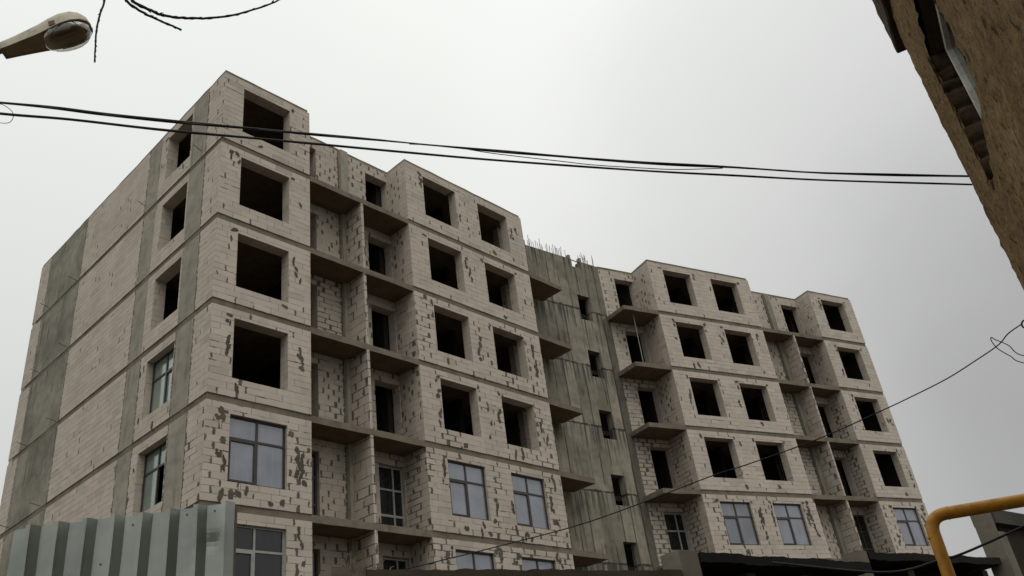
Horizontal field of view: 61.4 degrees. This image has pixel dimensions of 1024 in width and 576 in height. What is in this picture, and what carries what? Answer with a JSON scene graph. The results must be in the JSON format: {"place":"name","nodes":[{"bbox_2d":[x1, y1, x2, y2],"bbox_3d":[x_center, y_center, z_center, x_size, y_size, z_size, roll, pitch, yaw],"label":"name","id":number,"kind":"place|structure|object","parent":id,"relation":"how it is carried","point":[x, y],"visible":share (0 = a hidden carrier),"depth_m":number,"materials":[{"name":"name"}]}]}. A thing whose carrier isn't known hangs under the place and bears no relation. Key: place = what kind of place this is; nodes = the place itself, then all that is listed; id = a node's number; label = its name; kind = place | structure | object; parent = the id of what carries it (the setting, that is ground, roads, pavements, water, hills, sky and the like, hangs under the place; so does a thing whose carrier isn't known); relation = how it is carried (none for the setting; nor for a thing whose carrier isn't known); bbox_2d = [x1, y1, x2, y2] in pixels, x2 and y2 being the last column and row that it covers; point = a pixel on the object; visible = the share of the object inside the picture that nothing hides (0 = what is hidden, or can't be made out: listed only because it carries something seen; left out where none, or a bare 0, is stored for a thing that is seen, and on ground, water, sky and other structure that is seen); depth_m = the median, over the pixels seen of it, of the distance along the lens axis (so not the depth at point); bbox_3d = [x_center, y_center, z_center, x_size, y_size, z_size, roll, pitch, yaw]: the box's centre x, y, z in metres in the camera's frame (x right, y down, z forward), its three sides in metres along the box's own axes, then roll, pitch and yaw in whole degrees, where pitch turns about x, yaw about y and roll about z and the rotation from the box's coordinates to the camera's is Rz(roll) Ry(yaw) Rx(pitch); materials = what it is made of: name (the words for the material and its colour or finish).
{"place":"outdoors","nodes":[
{"label":"outdoors","id":0,"kind":"place"},
{"bbox_2d":[94,0,278,62],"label":"power cable","id":1,"kind":"object","parent":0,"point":[161,14],"visible":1,"depth_m":6.67,"materials":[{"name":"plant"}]},
{"bbox_2d":[0,0,1023,575],"label":"sky","id":2,"kind":"structure","parent":0,"point":[927,279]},
{"bbox_2d":[660,550,872,575],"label":"garage","id":3,"kind":"structure","parent":0,"point":[690,563],"depth_m":9.47,"materials":[{"name":"paint"}]},
{"bbox_2d":[840,550,1001,575],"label":"garage","id":4,"kind":"structure","parent":0,"point":[963,565],"depth_m":11.88,"materials":[{"name":"paint"}]},
{"label":"ground","id":5,"kind":"structure","parent":0,"visible":0},
{"bbox_2d":[0,11,92,58],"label":"street lamp","id":6,"kind":"object","parent":5,"relation":"on","point":[66,30],"visible":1,"depth_m":7.20,"materials":[{"name":"grey metal"}]},
{"bbox_2d":[0,101,968,176],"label":"power cable","id":7,"kind":"object","parent":6,"relation":"attached to","point":[372,139],"visible":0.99,"depth_m":7.78,"materials":[{"name":"black rubber"}]},
{"bbox_2d":[409,144,722,169],"bbox_3d":[0.497,-1.196,7.811,2.818,0.483,0.015,-4,-30,-7],"label":"thin wire","id":8,"kind":"object","parent":7,"relation":"hanging from","point":[587,164],"visible":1,"depth_m":7.77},
{"bbox_2d":[0,112,972,184],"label":"power cable","id":9,"kind":"object","parent":6,"relation":"attached to","point":[247,137],"visible":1,"depth_m":7.71,"materials":[{"name":"black rubber"}]},
{"bbox_2d":[7,500,237,575],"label":"metal fence","id":10,"kind":"object","parent":5,"relation":"on","point":[198,540],"visible":1,"depth_m":6.69,"materials":[{"name":"metal"}]},
{"bbox_2d":[0,70,933,575],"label":"apartment building","id":11,"kind":"structure","parent":5,"relation":"on","point":[312,360],"depth_m":31.65,"materials":[{"name":"concrete"}]},
{"bbox_2d":[140,442,165,511],"bbox_3d":[-10.088,5.414,24.556,1.740,1.920,0.070,-31,-37,34],"label":"window","id":12,"kind":"structure","parent":11,"relation":"in","point":[155,459],"depth_m":24.81,"materials":[{"name":"glass"}]},
{"bbox_2d":[149,348,173,413],"bbox_3d":[-10.459,2.835,26.044,1.740,1.920,0.082,-31,-37,34],"label":"window","id":13,"kind":"structure","parent":11,"relation":"in","point":[162,370],"depth_m":26.27,"materials":[{"name":"glass"}]},
{"bbox_2d":[227,415,284,489],"bbox_3d":[-7.089,4.588,23.872,0.082,1.915,1.820,-31,-37,34],"label":"window","id":14,"kind":"structure","parent":11,"relation":"in","point":[256,455],"depth_m":23.89,"materials":[{"name":"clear glass"}]},
{"bbox_2d":[235,525,284,575],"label":"window","id":15,"kind":"structure","parent":11,"relation":"in","point":[259,551],"depth_m":22.66,"materials":[{"name":"clear glass"}]},
{"bbox_2d":[312,452,316,514],"bbox_3d":[-6.270,6.020,25.858,0.070,2.360,0.920,-31,-37,34],"label":"balcony door","id":16,"kind":"structure","parent":11,"relation":"in","point":[314,475],"depth_m":26.18,"materials":[{"name":"black glass"}]},
{"bbox_2d":[312,550,316,575],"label":"balcony door","id":17,"kind":"structure","parent":11,"relation":"in","point":[314,553],"depth_m":25.02,"materials":[{"name":"black glass"}]},
{"bbox_2d":[379,465,404,526],"bbox_3d":[-3.961,6.979,28.080,0.070,2.360,1.050,-31,-37,34],"label":"balcony door","id":18,"kind":"structure","parent":11,"relation":"in","point":[390,479],"depth_m":28.21,"materials":[{"name":"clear glass"}]},
{"bbox_2d":[383,557,407,569],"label":"window","id":19,"kind":"structure","parent":11,"relation":"in","point":[399,564],"depth_m":27.10,"materials":[{"name":"black glass"}]},
{"bbox_2d":[447,460,488,520],"bbox_3d":[-1.530,6.888,29.210,0.082,1.915,1.785,-31,-37,34],"label":"window","id":20,"kind":"structure","parent":11,"relation":"in","point":[467,482],"depth_m":29.25,"materials":[{"name":"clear glass"}]},
{"bbox_2d":[455,550,493,569],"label":"window","id":21,"kind":"structure","parent":11,"relation":"in","point":[477,561],"depth_m":28.07,"materials":[{"name":"grey glass"}]},
{"bbox_2d":[511,473,548,529],"bbox_3d":[0.610,7.776,31.269,0.082,1.915,1.805,-31,-37,34],"label":"window","id":22,"kind":"structure","parent":11,"relation":"in","point":[529,497],"depth_m":31.32,"materials":[{"name":"grey glass"}]},
{"bbox_2d":[522,558,554,570],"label":"window","id":23,"kind":"structure","parent":11,"relation":"in","point":[527,563],"depth_m":30.14,"materials":[{"name":"grey glass"}]},
{"bbox_2d":[664,513,689,551],"bbox_3d":[7.234,11.023,37.657,1.120,2.360,0.070,9,-34,-27],"label":"balcony door","id":24,"kind":"structure","parent":11,"relation":"in","point":[675,525],"depth_m":37.86,"materials":[{"name":"black glass"}]},
{"bbox_2d":[720,502,759,544],"bbox_3d":[9.966,10.377,37.902,1.780,1.915,0.082,9,-34,-27],"label":"window","id":25,"kind":"structure","parent":11,"relation":"in","point":[740,527],"depth_m":37.94,"materials":[{"name":"grey glass"}]},
{"bbox_2d":[773,504,810,544],"bbox_3d":[12.731,10.820,39.346,1.810,1.915,0.082,9,-34,-27],"label":"window","id":26,"kind":"structure","parent":11,"relation":"in","point":[793,530],"depth_m":39.38,"materials":[{"name":"grey glass"}]},
{"bbox_2d":[853,516,874,551],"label":"balcony door","id":27,"kind":"structure","parent":11,"relation":"in","point":[859,521],"depth_m":42.83,"materials":[{"name":"black glass"}]},
{"bbox_2d":[893,508,927,545],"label":"window","id":28,"kind":"structure","parent":11,"relation":"in","point":[908,521],"depth_m":43.10,"materials":[{"name":"grey glass"}]},
{"bbox_2d":[319,566,682,575],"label":"garage","id":29,"kind":"structure","parent":5,"relation":"on","point":[338,571],"depth_m":7.52,"materials":[{"name":"paint"}]},
{"bbox_2d":[342,551,393,570],"bbox_3d":[-1.171,2.255,7.059,0.220,0.163,0.588,-31,-37,34],"label":"dry weed","id":30,"kind":"object","parent":29,"relation":"on","point":[353,562],"visible":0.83,"depth_m":6.99,"materials":[{"name":"plant"}]},
{"bbox_2d":[926,494,1023,575],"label":"gas pipe","id":31,"kind":"object","parent":5,"relation":"on","point":[936,518],"visible":1,"depth_m":7.91,"materials":[{"name":"yellow metal"}]},
{"bbox_2d":[772,525,1023,573],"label":"slack cable","id":32,"kind":"object","parent":31,"relation":"attached to","point":[925,564],"visible":1,"depth_m":7.93,"materials":[{"name":"black rubber"}]},
{"bbox_2d":[970,511,1023,575],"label":"boundary wall","id":33,"kind":"structure","parent":5,"relation":"on","point":[1008,550],"depth_m":13.19,"materials":[{"name":"concrete"}]},
{"label":"street","id":34,"kind":"structure","parent":0,"visible":0},
{"bbox_2d":[872,0,1023,289],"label":"brown house","id":35,"kind":"structure","parent":34,"relation":"on","point":[967,57],"depth_m":6.27,"materials":[{"name":"stone"}]},
{"bbox_2d":[934,3,980,117],"bbox_3d":[3.298,-1.693,6.188,0.070,1.380,1.560,-23,-33,24],"label":"window","id":36,"kind":"structure","parent":35,"relation":"in","point":[958,61],"depth_m":6.86,"materials":[{"name":"grey glass"}]},
{"bbox_2d":[990,337,1023,362],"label":"hanging wire loop","id":37,"kind":"object","parent":35,"relation":"hanging from","point":[1004,352],"visible":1,"depth_m":7.02,"materials":[{"name":"black rubber"}]},
{"bbox_3d":[4.393,0.340,7.220,0.173,0.260,0.136,-31,-37,34],"label":"cable bracket","id":38,"kind":"object","parent":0,"visible":0},
{"bbox_2d":[402,324,1020,569],"bbox_3d":[1.051,1.652,7.620,6.972,1.180,0.022,-14,-30,11],"label":"drop wire","id":39,"kind":"object","parent":38,"relation":"attached to","point":[723,471],"visible":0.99,"depth_m":7.40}
]}

